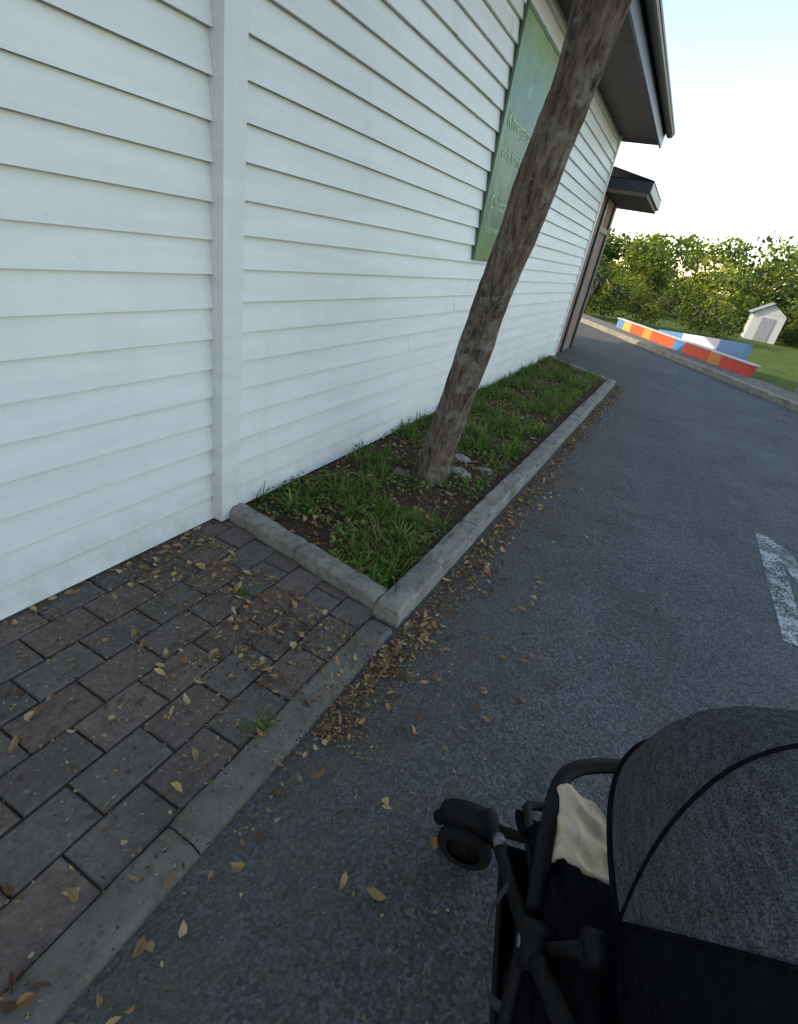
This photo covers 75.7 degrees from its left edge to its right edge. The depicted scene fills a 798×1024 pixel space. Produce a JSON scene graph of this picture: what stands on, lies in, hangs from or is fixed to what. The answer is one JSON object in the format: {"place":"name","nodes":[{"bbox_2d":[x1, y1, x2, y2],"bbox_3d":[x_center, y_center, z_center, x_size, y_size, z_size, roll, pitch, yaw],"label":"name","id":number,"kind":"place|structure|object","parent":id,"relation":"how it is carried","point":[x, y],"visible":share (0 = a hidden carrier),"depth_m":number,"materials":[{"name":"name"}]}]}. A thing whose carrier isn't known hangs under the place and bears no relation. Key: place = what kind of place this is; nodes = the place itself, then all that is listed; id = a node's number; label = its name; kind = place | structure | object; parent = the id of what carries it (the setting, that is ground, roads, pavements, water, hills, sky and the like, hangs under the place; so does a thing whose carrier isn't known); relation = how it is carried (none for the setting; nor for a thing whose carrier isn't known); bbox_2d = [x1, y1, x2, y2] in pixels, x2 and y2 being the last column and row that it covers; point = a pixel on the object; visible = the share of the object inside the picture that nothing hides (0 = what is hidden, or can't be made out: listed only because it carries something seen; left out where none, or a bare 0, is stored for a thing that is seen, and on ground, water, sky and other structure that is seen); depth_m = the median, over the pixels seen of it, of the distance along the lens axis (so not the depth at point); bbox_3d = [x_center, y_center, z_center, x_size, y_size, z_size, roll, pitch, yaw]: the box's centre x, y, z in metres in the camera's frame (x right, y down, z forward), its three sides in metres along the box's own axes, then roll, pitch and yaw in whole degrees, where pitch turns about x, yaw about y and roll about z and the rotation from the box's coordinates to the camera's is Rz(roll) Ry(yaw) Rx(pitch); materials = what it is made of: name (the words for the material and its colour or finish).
{"place":"outdoors","nodes":[
{"label":"outdoors","id":0,"kind":"place"},
{"bbox_2d":[0,518,374,996],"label":"paver path","id":1,"kind":"structure","parent":0,"point":[29,916],"depth_m":1.69,"materials":[{"name":"brick"}]},
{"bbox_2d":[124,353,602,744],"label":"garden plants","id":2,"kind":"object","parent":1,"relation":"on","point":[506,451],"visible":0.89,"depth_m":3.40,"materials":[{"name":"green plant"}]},
{"bbox_2d":[56,322,797,1023],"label":"asphalt road","id":3,"kind":"structure","parent":0,"point":[720,454],"depth_m":1.98,"materials":[{"name":"grey asphalt"}]},
{"bbox_2d":[0,620,391,1023],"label":"path edging","id":4,"kind":"object","parent":3,"relation":"on","point":[69,982],"visible":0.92,"depth_m":1.30,"materials":[{"name":"concrete"}]},
{"bbox_2d":[0,359,793,1023],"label":"fallen leaves","id":5,"kind":"object","parent":3,"relation":"on","point":[142,945],"visible":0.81,"depth_m":2.01,"materials":[{"name":"brown plant"}]},
{"bbox_2d":[227,355,615,628],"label":"garden bed kerb","id":6,"kind":"structure","parent":3,"relation":"on","point":[391,608],"depth_m":2.62,"materials":[{"name":"concrete"}]},
{"bbox_2d":[245,361,605,589],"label":"garden bed soil","id":7,"kind":"structure","parent":3,"relation":"on","point":[460,514],"depth_m":3.35,"materials":[{"name":"brown soil"}]},
{"bbox_2d":[365,454,492,481],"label":"garden rocks","id":8,"kind":"object","parent":7,"relation":"on","point":[463,458],"visible":0.64,"depth_m":3.73,"materials":[{"name":"grey stone"}]},
{"bbox_2d":[410,0,631,486],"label":"leaning tree","id":9,"kind":"object","parent":7,"relation":"on","point":[592,31],"visible":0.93,"depth_m":2.34,"materials":[{"name":"brown plant"}]},
{"bbox_2d":[556,166,661,352],"bbox_3d":[2.171,-5.501,10.223,4.900,3.620,2.780,22,30,20],"label":"porch","id":10,"kind":"object","parent":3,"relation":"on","point":[628,190],"visible":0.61,"depth_m":9.29,"materials":[{"name":"brown paint"}]},
{"bbox_2d":[433,706,797,1023],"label":"baby stroller","id":11,"kind":"object","parent":3,"relation":"on","point":[665,891],"visible":1,"depth_m":0.67,"materials":[{"name":"fabric"}]},
{"bbox_2d":[756,533,797,645],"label":"road marking","id":12,"kind":"object","parent":3,"relation":"on","point":[792,604],"visible":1,"depth_m":3.17,"materials":[{"name":"paint"}]},
{"bbox_2d":[616,318,760,377],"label":"mural wall","id":13,"kind":"structure","parent":0,"point":[732,356],"depth_m":12.16,"materials":[{"name":"multicoloured paint"}]},
{"bbox_2d":[585,283,797,393],"bbox_3d":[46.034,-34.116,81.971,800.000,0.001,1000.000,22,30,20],"label":"ground","id":14,"kind":"structure","parent":0,"point":[777,361],"depth_m":18.78,"materials":[{"name":"green plant"}]},
{"bbox_2d":[581,317,797,411],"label":"road kerb","id":15,"kind":"structure","parent":14,"relation":"on","point":[768,395],"depth_m":10.78,"materials":[{"name":"concrete"}]},
{"bbox_2d":[582,313,797,402],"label":"footpath","id":16,"kind":"structure","parent":14,"relation":"on","point":[784,393],"depth_m":11.21,"materials":[{"name":"concrete"}]},
{"bbox_2d":[583,228,797,345],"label":"distant trees","id":17,"kind":"object","parent":14,"relation":"on","point":[643,280],"visible":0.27,"depth_m":25.69,"materials":[{"name":"green plant"}]},
{"bbox_2d":[740,303,789,344],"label":"garden shed","id":18,"kind":"structure","parent":14,"relation":"on","point":[765,325],"depth_m":22.02,"materials":[{"name":"white wood"}]},
{"bbox_2d":[610,0,797,302],"label":"sky","id":19,"kind":"structure","parent":0,"point":[729,167],"materials":[{"name":"white"}]},
{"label":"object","id":20,"kind":"object","parent":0,"visible":0},
{"bbox_2d":[0,0,213,619],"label":"weatherboards front part","id":21,"kind":"object","parent":20,"relation":"attached to","point":[106,336],"visible":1,"depth_m":1.78,"materials":[{"name":"white paint"}]},
{"bbox_2d":[207,0,622,521],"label":"corner boards","id":22,"kind":"object","parent":20,"relation":"attached to","point":[228,32],"visible":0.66,"depth_m":2.09,"materials":[{"name":"white paint"}]},
{"bbox_2d":[238,0,619,502],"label":"wall","id":23,"kind":"structure","parent":20,"relation":"attached to","point":[372,125],"depth_m":2.99,"materials":[{"name":"white paint"}]},
{"bbox_2d":[472,0,559,260],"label":"wall sign","id":24,"kind":"object","parent":23,"relation":"attached to","point":[536,59],"visible":0.71,"depth_m":4.18,"materials":[{"name":"paint"}]},
{"bbox_3d":[-4.831,-5.543,2.047,11.456,2.431,17.718,22,30,20],"label":"roof","id":25,"kind":"object","parent":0,"visible":0},
{"bbox_2d":[557,0,675,148],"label":"eave","id":26,"kind":"object","parent":25,"relation":"attached to","point":[634,86],"visible":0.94,"depth_m":5.47,"materials":[{"name":"paint"}]}
]}

